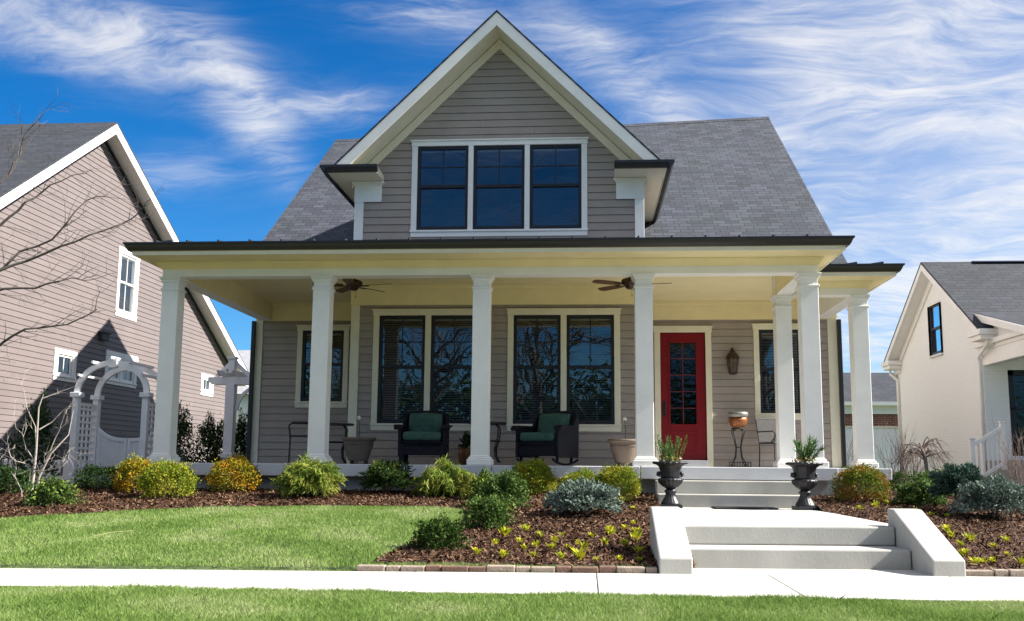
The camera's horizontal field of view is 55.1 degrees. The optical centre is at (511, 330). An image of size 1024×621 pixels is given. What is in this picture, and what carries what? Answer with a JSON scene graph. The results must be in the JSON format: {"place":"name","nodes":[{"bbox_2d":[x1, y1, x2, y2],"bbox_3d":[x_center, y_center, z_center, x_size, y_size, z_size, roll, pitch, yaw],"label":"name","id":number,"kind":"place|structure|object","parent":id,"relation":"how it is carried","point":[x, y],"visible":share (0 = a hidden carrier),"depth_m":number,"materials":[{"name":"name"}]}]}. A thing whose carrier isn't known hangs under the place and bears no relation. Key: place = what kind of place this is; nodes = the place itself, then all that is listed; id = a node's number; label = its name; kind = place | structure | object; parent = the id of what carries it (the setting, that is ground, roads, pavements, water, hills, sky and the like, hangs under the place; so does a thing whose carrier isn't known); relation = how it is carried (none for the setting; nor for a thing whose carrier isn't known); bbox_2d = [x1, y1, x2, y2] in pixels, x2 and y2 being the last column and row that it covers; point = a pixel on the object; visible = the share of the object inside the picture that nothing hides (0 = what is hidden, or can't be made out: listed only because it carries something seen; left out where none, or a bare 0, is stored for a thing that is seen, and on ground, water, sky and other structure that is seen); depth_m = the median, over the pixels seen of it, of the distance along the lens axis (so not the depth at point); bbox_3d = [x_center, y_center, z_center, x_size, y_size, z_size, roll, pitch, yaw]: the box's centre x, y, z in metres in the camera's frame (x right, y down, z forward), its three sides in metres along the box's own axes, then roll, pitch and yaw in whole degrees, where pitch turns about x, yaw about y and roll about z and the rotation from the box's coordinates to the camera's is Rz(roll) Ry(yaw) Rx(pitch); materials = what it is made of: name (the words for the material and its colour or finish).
{"place":"outdoors","nodes":[
{"label":"outdoors","id":0,"kind":"place"},
{"bbox_2d":[0,479,1023,617],"bbox_3d":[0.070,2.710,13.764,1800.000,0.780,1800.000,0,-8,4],"label":"ground","id":1,"kind":"structure","parent":0,"point":[160,567],"depth_m":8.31,"materials":[{"name":"green plant"}]},
{"bbox_2d":[0,439,24,467],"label":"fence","id":2,"kind":"object","parent":1,"relation":"on","point":[9,450],"visible":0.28,"depth_m":18.07,"materials":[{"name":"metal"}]},
{"bbox_2d":[3,385,68,479],"bbox_3d":[-8.608,1.944,17.765,1.009,1.929,1.064,0,-8,4],"label":"evergreen shrub","id":3,"kind":"object","parent":1,"relation":"on","point":[43,413],"visible":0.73,"depth_m":17.70,"materials":[{"name":"green plant"}]},
{"bbox_2d":[2,459,83,482],"bbox_3d":[-9.434,2.852,19.732,1.750,0.500,0.055,0,-8,4],"label":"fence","id":4,"kind":"object","parent":1,"relation":"on","point":[65,465],"visible":0.14,"depth_m":19.70,"materials":[{"name":"white wood"}]},
{"bbox_2d":[0,93,163,363],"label":"bare tree","id":5,"kind":"object","parent":1,"relation":"on","point":[5,266],"visible":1,"depth_m":16.96,"materials":[{"name":"brown plant"}]},
{"bbox_2d":[67,356,156,482],"bbox_3d":[-7.778,1.841,19.442,1.600,2.550,1.100,0,-8,4],"label":"garden arbor","id":6,"kind":"object","parent":1,"relation":"on","point":[108,450],"visible":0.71,"depth_m":19.42,"materials":[{"name":"white wood"}]},
{"bbox_2d":[0,122,248,476],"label":"house","id":7,"kind":"structure","parent":1,"relation":"on","point":[126,325],"depth_m":24.81,"materials":[{"name":"beige wood"}]},
{"bbox_2d":[52,348,77,382],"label":"window","id":8,"kind":"structure","parent":7,"relation":"in","point":[70,376],"depth_m":23.73,"materials":[{"name":"white paint"}]},
{"bbox_2d":[104,350,137,388],"bbox_3d":[-10.617,1.068,26.560,0.150,0.882,1.830,0,-8,4],"label":"window","id":9,"kind":"structure","parent":7,"relation":"in","point":[118,380],"depth_m":26.53,"materials":[{"name":"white paint"}]},
{"bbox_2d":[114,246,139,321],"bbox_3d":[-10.624,-1.255,26.940,0.210,1.890,1.242,0,-8,4],"label":"window","id":10,"kind":"structure","parent":7,"relation":"in","point":[124,254],"depth_m":27.12,"materials":[{"name":"white paint"}]},
{"bbox_2d":[200,373,213,396],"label":"window","id":11,"kind":"structure","parent":7,"relation":"in","point":[209,391],"depth_m":32.54,"materials":[{"name":"white paint"}]},
{"bbox_2d":[164,400,197,462],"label":"evergreen shrub","id":12,"kind":"object","parent":1,"relation":"on","point":[183,426],"visible":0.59,"depth_m":22.46,"materials":[{"name":"green plant"}]},
{"bbox_2d":[188,409,221,462],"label":"evergreen shrub","id":13,"kind":"object","parent":1,"relation":"on","point":[206,431],"visible":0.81,"depth_m":22.54,"materials":[{"name":"green plant"}]},
{"bbox_2d":[204,412,241,462],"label":"evergreen shrub","id":14,"kind":"object","parent":1,"relation":"on","point":[219,436],"visible":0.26,"depth_m":22.57,"materials":[{"name":"green plant"}]},
{"bbox_2d":[208,356,248,462],"bbox_3d":[-5.710,2.110,22.260,1.800,2.830,2.650,0,-8,4],"label":"pergola","id":15,"kind":"object","parent":1,"relation":"on","point":[232,379],"visible":0.43,"depth_m":21.43,"materials":[{"name":"white wood"}]},
{"bbox_2d":[223,350,249,452],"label":"garage","id":16,"kind":"structure","parent":1,"relation":"on","point":[245,355],"depth_m":43.99,"materials":[{"name":"white paint"}]},
{"bbox_2d":[234,407,247,458],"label":"evergreen shrub","id":17,"kind":"object","parent":1,"relation":"on","point":[241,426],"visible":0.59,"depth_m":22.72,"materials":[{"name":"green plant"}]},
{"bbox_2d":[356,564,656,573],"bbox_3d":[-0.038,1.946,7.932,2.430,0.090,0.103,1,-8,0],"label":"brick edging","id":18,"kind":"object","parent":1,"relation":"on","point":[519,569],"visible":0.63,"depth_m":7.89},
{"bbox_2d":[0,483,1023,569],"bbox_3d":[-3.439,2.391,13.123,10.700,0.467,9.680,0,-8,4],"label":"mulch bed","id":19,"kind":"object","parent":1,"relation":"on","point":[534,564],"visible":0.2,"depth_m":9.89,"materials":[{"name":"brown wood"}]},
{"bbox_2d":[0,462,44,493],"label":"leafy shrub","id":20,"kind":"object","parent":19,"relation":"on","point":[7,477],"visible":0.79,"depth_m":13.04,"materials":[{"name":"green plant"}]},
{"bbox_2d":[0,369,94,497],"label":"bare sapling","id":21,"kind":"object","parent":19,"relation":"on","point":[35,459],"visible":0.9,"depth_m":12.48,"materials":[{"name":"grey plant"}]},
{"bbox_2d":[18,471,87,506],"bbox_3d":[-5.570,1.934,11.851,0.714,0.462,0.715,-3,-9,24],"label":"leafy shrub","id":22,"kind":"object","parent":19,"relation":"on","point":[52,492],"visible":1,"depth_m":11.76,"materials":[{"name":"green plant"}]},
{"bbox_2d":[72,461,118,489],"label":"round shrub","id":23,"kind":"object","parent":19,"relation":"on","point":[89,472],"visible":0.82,"depth_m":13.64,"materials":[{"name":"green plant"}]},
{"bbox_2d":[107,452,161,493],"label":"round shrub","id":24,"kind":"object","parent":19,"relation":"on","point":[126,472],"visible":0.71,"depth_m":13.25,"materials":[{"name":"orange plant"}]},
{"bbox_2d":[135,457,201,497],"bbox_3d":[-4.482,1.946,12.825,0.834,0.571,0.807,4,-9,-22],"label":"round shrub","id":25,"kind":"object","parent":19,"relation":"on","point":[167,470],"visible":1,"depth_m":12.69,"materials":[{"name":"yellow plant"}]},
{"bbox_2d":[202,452,262,492],"bbox_3d":[-3.844,1.985,13.609,0.838,0.598,0.865,1,-8,-5],"label":"round shrub","id":26,"kind":"object","parent":19,"relation":"on","point":[243,467],"visible":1,"depth_m":13.44,"materials":[{"name":"yellow plant"}]},
{"bbox_2d":[269,451,346,496],"bbox_3d":[-2.655,1.914,12.965,1.016,0.680,0.963,-7,-11,43],"label":"thread cypress","id":27,"kind":"object","parent":19,"relation":"on","point":[309,476],"visible":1,"depth_m":12.78,"materials":[{"name":"green plant"}]},
{"bbox_2d":[355,458,415,492],"bbox_3d":[-1.693,2.023,13.476,0.767,0.536,0.949,8,-11,-44],"label":"dwarf conifer","id":28,"kind":"object","parent":19,"relation":"on","point":[381,473],"visible":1,"depth_m":13.35,"materials":[{"name":"green plant"}]},
{"bbox_2d":[404,453,473,497],"bbox_3d":[-0.836,1.965,13.164,1.103,0.652,0.989,3,-8,-20],"label":"thread cypress","id":29,"kind":"object","parent":19,"relation":"on","point":[446,477],"visible":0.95,"depth_m":12.96,"materials":[{"name":"green plant"}]},
{"bbox_2d":[406,512,473,550],"bbox_3d":[-0.670,1.838,8.887,0.543,0.368,0.520,5,-9,-31],"label":"leafy shrub","id":30,"kind":"object","parent":19,"relation":"on","point":[436,530],"visible":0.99,"depth_m":8.79,"materials":[{"name":"green plant"}]},
{"bbox_2d":[463,465,493,498],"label":"leafy shrub","id":31,"kind":"object","parent":19,"relation":"on","point":[480,479],"visible":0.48,"depth_m":12.73,"materials":[{"name":"green plant"}]},
{"bbox_2d":[458,492,521,529],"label":"leafy shrub","id":32,"kind":"object","parent":19,"relation":"on","point":[485,510],"visible":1,"depth_m":10.14,"materials":[{"name":"green plant"}]},
{"bbox_2d":[472,466,531,508],"bbox_3d":[-0.083,1.943,12.025,0.751,0.545,0.662,0,-8,7],"label":"leafy shrub","id":33,"kind":"object","parent":19,"relation":"on","point":[507,485],"visible":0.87,"depth_m":11.90,"materials":[{"name":"green plant"}]},
{"bbox_2d":[497,525,512,535],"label":"lily shoot","id":34,"kind":"object","parent":19,"relation":"on","point":[505,531],"visible":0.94,"depth_m":9.58,"materials":[{"name":"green plant"}]},
{"bbox_2d":[500,549,510,556],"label":"lily shoot","id":35,"kind":"object","parent":19,"relation":"on","point":[502,551],"visible":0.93,"depth_m":8.38,"materials":[{"name":"yellow plant"}]},
{"bbox_2d":[509,457,557,494],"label":"round shrub","id":36,"kind":"object","parent":19,"relation":"on","point":[543,470],"visible":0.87,"depth_m":13.38,"materials":[{"name":"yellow plant"}]},
{"bbox_2d":[556,550,568,560],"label":"lily shoot","id":37,"kind":"object","parent":19,"relation":"on","point":[561,555],"visible":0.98,"depth_m":8.30,"materials":[{"name":"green plant"}]},
{"bbox_2d":[570,546,586,559],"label":"lily shoot","id":38,"kind":"object","parent":19,"relation":"on","point":[579,554],"visible":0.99,"depth_m":8.28,"materials":[{"name":"yellow plant"}]},
{"bbox_2d":[558,465,605,488],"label":"round shrub","id":39,"kind":"object","parent":19,"relation":"on","point":[588,474],"visible":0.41,"depth_m":13.11,"materials":[{"name":"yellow plant"}]},
{"bbox_2d":[579,540,588,549],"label":"lily shoot","id":40,"kind":"object","parent":19,"relation":"on","point":[584,544],"visible":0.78,"depth_m":8.77,"materials":[{"name":"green plant"}]},
{"bbox_2d":[541,476,627,513],"bbox_3d":[0.837,1.918,11.288,1.022,0.512,1.106,1,-8,0],"label":"dwarf spruce","id":41,"kind":"object","parent":19,"relation":"on","point":[570,494],"visible":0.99,"depth_m":11.08,"materials":[{"name":"blue plant"}]},
{"bbox_2d":[606,525,616,534],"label":"lily shoot","id":42,"kind":"object","parent":19,"relation":"on","point":[609,529],"visible":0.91,"depth_m":9.68,"materials":[{"name":"yellow plant"}]},
{"bbox_2d":[596,462,643,497],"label":"round shrub","id":43,"kind":"object","parent":19,"relation":"on","point":[610,474],"visible":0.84,"depth_m":13.01,"materials":[{"name":"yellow plant"}]},
{"bbox_2d":[618,538,631,546],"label":"lily shoot","id":44,"kind":"object","parent":19,"relation":"on","point":[624,542],"visible":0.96,"depth_m":9.00,"materials":[{"name":"green plant"}]},
{"bbox_2d":[630,530,642,541],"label":"lily shoot","id":45,"kind":"object","parent":19,"relation":"on","point":[635,534],"visible":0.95,"depth_m":9.30,"materials":[{"name":"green plant"}]},
{"bbox_2d":[632,545,644,552],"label":"lily shoot","id":46,"kind":"object","parent":19,"relation":"on","point":[638,549],"visible":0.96,"depth_m":8.67,"materials":[{"name":"green plant"}]},
{"bbox_2d":[123,10,904,496],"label":"house","id":47,"kind":"structure","parent":1,"relation":"on","point":[489,198],"depth_m":17.10,"materials":[{"name":"beige wood"}]},
{"bbox_2d":[288,422,307,463],"bbox_3d":[-3.281,1.673,15.589,0.551,0.891,0.502,2,-8,-14],"label":"metal chair","id":48,"kind":"object","parent":47,"relation":"on","point":[290,435],"visible":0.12,"depth_m":15.34,"materials":[{"name":"metal"}]},
{"bbox_2d":[294,324,350,407],"bbox_3d":[-3.642,0.698,18.924,1.070,1.600,0.220,0,-8,4],"label":"window","id":49,"kind":"structure","parent":47,"relation":"in","point":[300,401],"depth_m":18.88,"materials":[{"name":"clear glass"}]},
{"bbox_2d":[329,423,353,463],"bbox_3d":[-2.796,1.782,15.428,0.600,0.628,0.600,1,-8,-6],"label":"side table","id":50,"kind":"object","parent":47,"relation":"on","point":[344,425],"visible":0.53,"depth_m":15.29,"materials":[{"name":"metal"}]},
{"bbox_2d":[312,279,391,297],"bbox_3d":[-2.533,-0.743,15.712,1.257,0.455,1.221,0,-8,4],"label":"ceiling fan","id":51,"kind":"object","parent":47,"relation":"hanging from","point":[353,284],"visible":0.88,"depth_m":15.69,"materials":[{"name":"brown metal"}]},
{"bbox_2d":[341,437,375,463],"bbox_3d":[-2.395,1.880,15.282,0.550,0.410,0.550,0,-8,4],"label":"planter","id":52,"kind":"object","parent":47,"relation":"on","point":[357,449],"visible":1,"depth_m":15.11,"materials":[{"name":"grey ceramic"}]},
{"bbox_2d":[370,308,472,430],"bbox_3d":[-1.451,0.682,16.938,1.980,2.100,0.220,0,-8,4],"label":"window","id":53,"kind":"structure","parent":47,"relation":"in","point":[428,329],"depth_m":16.96,"materials":[{"name":"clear glass"}]},
{"bbox_2d":[394,411,451,463],"bbox_3d":[-1.372,1.665,15.317,0.860,0.860,0.849,0,-8,0],"label":"armchair","id":54,"kind":"object","parent":47,"relation":"on","point":[423,432],"visible":0.95,"depth_m":14.96,"materials":[{"name":"wicker"}]},
{"bbox_2d":[458,430,470,464],"bbox_3d":[-0.764,1.942,16.266,0.402,0.585,0.365,7,-10,-38],"label":"flower pot","id":55,"kind":"object","parent":47,"relation":"on","point":[464,453],"visible":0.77,"depth_m":16.15,"materials":[{"name":"brown ceramic"}]},
{"bbox_2d":[468,421,506,462],"bbox_3d":[-0.382,1.746,15.250,0.600,0.628,0.600,0,-8,4],"label":"side table","id":56,"kind":"object","parent":47,"relation":"on","point":[497,440],"visible":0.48,"depth_m":15.10,"materials":[{"name":"metal"}]},
{"bbox_2d":[409,137,588,236],"bbox_3d":[-0.227,-2.500,17.291,3.160,1.760,0.220,0,-8,4],"label":"window","id":57,"kind":"structure","parent":47,"relation":"in","point":[527,146],"depth_m":17.25,"materials":[{"name":"white paint"}]},
{"bbox_2d":[510,411,578,465],"bbox_3d":[0.556,1.661,15.186,0.860,0.858,0.909,-4,-9,28],"label":"armchair","id":58,"kind":"object","parent":47,"relation":"on","point":[551,433],"visible":0.98,"depth_m":14.98,"materials":[{"name":"wicker"}]},
{"bbox_2d":[506,308,621,431],"bbox_3d":[0.883,0.676,16.762,1.980,2.100,0.220,0,-8,4],"label":"window","id":59,"kind":"structure","parent":47,"relation":"in","point":[563,316],"depth_m":16.76,"materials":[{"name":"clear glass"}]},
{"bbox_2d":[607,439,635,465],"bbox_3d":[1.741,1.885,15.070,0.550,0.410,0.550,0,-8,4],"label":"planter","id":60,"kind":"object","parent":47,"relation":"on","point":[623,451],"visible":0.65,"depth_m":14.89,"materials":[{"name":"ceramic"}]},
{"bbox_2d":[592,277,670,295],"bbox_3d":[1.881,-0.749,15.403,1.246,0.455,1.251,0,-8,4],"label":"ceiling fan","id":61,"kind":"object","parent":47,"relation":"hanging from","point":[628,283],"visible":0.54,"depth_m":15.36,"materials":[{"name":"brown metal"}]},
{"bbox_2d":[660,333,706,459],"bbox_3d":[3.196,1.225,18.295,0.830,2.375,0.115,0,-8,4],"label":"front door","id":62,"kind":"structure","parent":47,"relation":"in","point":[682,355],"depth_m":18.33,"materials":[{"name":"red paint"}]},
{"bbox_2d":[725,347,739,374],"bbox_3d":[4.087,0.573,18.167,0.270,0.515,0.275,0,-8,4],"label":"wall lantern","id":63,"kind":"object","parent":47,"relation":"attached to","point":[732,358],"depth_m":18.09,"materials":[{"name":"brown metal"}]},
{"bbox_2d":[726,428,751,466],"bbox_3d":[4.099,2.128,17.743,0.400,0.712,0.320,0,-8,4],"label":"plant stand","id":64,"kind":"object","parent":47,"relation":"on","point":[733,462],"visible":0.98,"depth_m":17.68,"materials":[{"name":"metal"}]},
{"bbox_2d":[727,412,747,427],"bbox_3d":[4.103,1.633,17.812,0.370,0.285,0.370,0,-8,4],"label":"copper bowl","id":65,"kind":"object","parent":64,"relation":"on","point":[737,419],"visible":1,"depth_m":17.68,"materials":[{"name":"orange metal"}]},
{"bbox_2d":[751,323,800,419],"bbox_3d":[4.992,0.773,18.260,1.030,1.790,0.220,0,-8,4],"label":"window","id":66,"kind":"structure","parent":47,"relation":"in","point":[759,329],"depth_m":18.26,"materials":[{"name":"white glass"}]},
{"bbox_2d":[755,418,796,466],"bbox_3d":[4.736,2.017,17.581,0.502,0.891,0.551,4,-9,-23],"label":"metal chair","id":67,"kind":"object","parent":47,"relation":"on","point":[766,429],"visible":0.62,"depth_m":17.77,"materials":[{"name":"metal"}]},
{"bbox_2d":[680,507,887,525],"bbox_3d":[2.729,2.173,10.945,2.010,0.220,3.920,0,-8,4],"label":"landing","id":68,"kind":"object","parent":1,"relation":"on","point":[699,514],"visible":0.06,"depth_m":10.54,"materials":[{"name":"concrete"}]},
{"bbox_2d":[652,461,687,507],"bbox_3d":[2.055,2.003,12.721,0.466,0.595,0.459,0,-8,1],"label":"garden urn","id":69,"kind":"object","parent":68,"relation":"on","point":[670,480],"visible":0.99,"depth_m":12.62,"materials":[{"name":"black metal"}]},
{"bbox_2d":[654,434,687,460],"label":"urn plant","id":70,"kind":"object","parent":69,"relation":"on","point":[668,456],"visible":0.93,"depth_m":12.72,"materials":[{"name":"green plant"}]},
{"bbox_2d":[655,480,799,508],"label":"porch steps","id":71,"kind":"structure","parent":68,"relation":"on","point":[709,493],"depth_m":13.16,"materials":[{"name":"concrete"}]},
{"bbox_2d":[711,506,778,509],"bbox_3d":[2.977,2.279,12.572,0.780,0.021,0.480,0,-8,4],"label":"doormat","id":72,"kind":"object","parent":68,"relation":"on","point":[744,507],"visible":1,"depth_m":12.38,"materials":[{"name":"black rubber"}]},
{"bbox_2d":[785,462,822,509],"bbox_3d":[3.720,1.980,12.456,0.466,0.595,0.459,1,-8,-4],"label":"garden urn","id":73,"kind":"object","parent":68,"relation":"on","point":[805,476],"visible":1,"depth_m":12.36,"materials":[{"name":"black metal"}]},
{"bbox_2d":[791,434,825,461],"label":"urn plant","id":74,"kind":"object","parent":73,"relation":"in","point":[806,452],"visible":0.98,"depth_m":12.46,"materials":[{"name":"green plant"}]},
{"bbox_2d":[843,373,899,473],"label":"garage","id":75,"kind":"structure","parent":1,"relation":"on","point":[884,394],"depth_m":38.81,"materials":[{"name":"white paint"}]},
{"bbox_2d":[845,428,899,473],"bbox_3d":[14.486,4.923,38.658,5.600,2.120,0.056,0,-8,4],"label":"garage door","id":76,"kind":"structure","parent":75,"relation":"in","point":[848,431],"depth_m":38.69,"materials":[{"name":"white metal"}]},
{"bbox_2d":[813,489,1023,569],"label":"mulch bed","id":77,"kind":"object","parent":1,"relation":"on","point":[975,566],"visible":0.08,"depth_m":10.32,"materials":[{"name":"brown wood"}]},
{"bbox_2d":[827,461,895,501],"bbox_3d":[4.588,2.018,12.912,0.827,0.574,0.895,0,-8,3],"label":"round shrub","id":78,"kind":"object","parent":77,"relation":"on","point":[859,474],"visible":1,"depth_m":12.75,"materials":[{"name":"green plant"}]},
{"bbox_2d":[846,427,879,466],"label":"bare bush","id":79,"kind":"object","parent":77,"relation":"on","point":[851,447],"visible":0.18,"depth_m":19.10,"materials":[{"name":"brown plant"}]},
{"bbox_2d":[889,470,908,492],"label":"ball shrub","id":80,"kind":"object","parent":77,"relation":"on","point":[898,476],"visible":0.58,"depth_m":15.66,"materials":[{"name":"green plant"}]},
{"bbox_2d":[874,417,946,488],"bbox_3d":[7.191,2.253,18.236,1.121,1.575,1.258,5,-9,-32],"label":"bare bush","id":81,"kind":"object","parent":77,"relation":"on","point":[898,454],"visible":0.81,"depth_m":18.33,"materials":[{"name":"brown plant"}]},
{"bbox_2d":[895,443,929,481],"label":"bare bush","id":82,"kind":"object","parent":77,"relation":"on","point":[916,469],"visible":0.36,"depth_m":19.09,"materials":[{"name":"brown plant"}]},
{"bbox_2d":[891,477,948,506],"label":"leafy shrub","id":83,"kind":"object","parent":77,"relation":"on","point":[914,493],"visible":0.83,"depth_m":12.38,"materials":[{"name":"green plant"}]},
{"bbox_2d":[885,436,954,483],"bbox_3d":[5.994,2.051,14.392,1.309,0.971,1.184,4,-9,-24],"label":"weeping tree","id":84,"kind":"object","parent":77,"relation":"on","point":[923,454],"visible":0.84,"depth_m":14.46,"materials":[{"name":"brown plant"}]},
{"bbox_2d":[903,466,954,496],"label":"leafy shrub","id":85,"kind":"object","parent":77,"relation":"on","point":[920,475],"visible":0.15,"depth_m":13.81,"materials":[{"name":"green plant"}]},
{"bbox_2d":[942,524,953,530],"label":"lily shoot","id":86,"kind":"object","parent":77,"relation":"on","point":[947,527],"visible":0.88,"depth_m":10.09,"materials":[{"name":"yellow plant"}]},
{"bbox_2d":[926,461,986,503],"bbox_3d":[5.378,1.853,11.908,0.661,0.535,0.734,5,-9,-30],"label":"dwarf spruce","id":87,"kind":"object","parent":77,"relation":"on","point":[950,479],"visible":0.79,"depth_m":11.82,"materials":[{"name":"green plant"}]},
{"bbox_2d":[957,548,968,555],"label":"lily shoot","id":88,"kind":"object","parent":77,"relation":"on","point":[964,551],"visible":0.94,"depth_m":8.63,"materials":[{"name":"yellow plant"}]},
{"bbox_2d":[963,532,978,540],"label":"lily shoot","id":89,"kind":"object","parent":77,"relation":"on","point":[970,537],"visible":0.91,"depth_m":9.46,"materials":[{"name":"yellow plant"}]},
{"bbox_2d":[968,556,980,565],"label":"lily shoot","id":90,"kind":"object","parent":77,"relation":"on","point":[975,561],"visible":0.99,"depth_m":8.18,"materials":[{"name":"yellow plant"}]},
{"bbox_2d":[946,471,1023,519],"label":"dwarf spruce","id":91,"kind":"object","parent":77,"relation":"on","point":[1000,493],"visible":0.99,"depth_m":11.19,"materials":[{"name":"blue plant"}]},
{"bbox_2d":[986,411,1023,490],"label":"bare bush","id":92,"kind":"object","parent":77,"relation":"on","point":[1018,462],"visible":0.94,"depth_m":16.52,"materials":[{"name":"brown plant"}]},
{"bbox_2d":[881,260,1023,489],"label":"house","id":93,"kind":"structure","parent":1,"relation":"on","point":[954,359],"depth_m":22.74,"materials":[{"name":"paint"}]},
{"bbox_2d":[927,301,942,357],"bbox_3d":[10.368,0.000,23.946,0.160,1.300,0.824,0,-8,4],"label":"window","id":94,"kind":"structure","parent":93,"relation":"in","point":[934,310],"depth_m":24.05,"materials":[{"name":"glass"}]},
{"bbox_2d":[1007,370,1023,455],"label":"door","id":95,"kind":"structure","parent":93,"relation":"in","point":[1015,377],"depth_m":20.98,"materials":[{"name":"glass"}]},
{"bbox_2d":[967,421,1007,477],"bbox_3d":[9.496,2.526,19.557,0.730,1.410,0.120,0,-8,4],"label":"stair railing","id":96,"kind":"object","parent":1,"relation":"on","point":[973,443],"visible":0.9,"depth_m":19.56,"materials":[{"name":"white paint"}]},
{"bbox_2d":[966,569,1023,576],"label":"brick edging","id":97,"kind":"object","parent":1,"relation":"on","point":[1001,573],"visible":0.55,"depth_m":7.89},
{"bbox_2d":[0,582,1023,620],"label":"parkway grass","id":98,"kind":"structure","parent":0,"point":[128,602],"depth_m":5.89,"materials":[{"name":"green plant"}]},
{"bbox_2d":[0,568,1023,602],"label":"sidewalk","id":99,"kind":"structure","parent":0,"point":[933,588],"depth_m":7.19,"materials":[{"name":"concrete"}]},
{"bbox_2d":[0,0,1023,372],"label":"sky","id":100,"kind":"structure","parent":0,"point":[902,121],"materials":[{"name":"blue"}]},
{"bbox_2d":[693,568,930,575],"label":"walkway","id":101,"kind":"structure","parent":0,"point":[803,571],"depth_m":8.09,"materials":[{"name":"concrete"}]},
{"bbox_2d":[650,506,965,576],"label":"garden steps","id":102,"kind":"structure","parent":101,"relation":"on","point":[912,539],"depth_m":8.37,"materials":[{"name":"concrete"}]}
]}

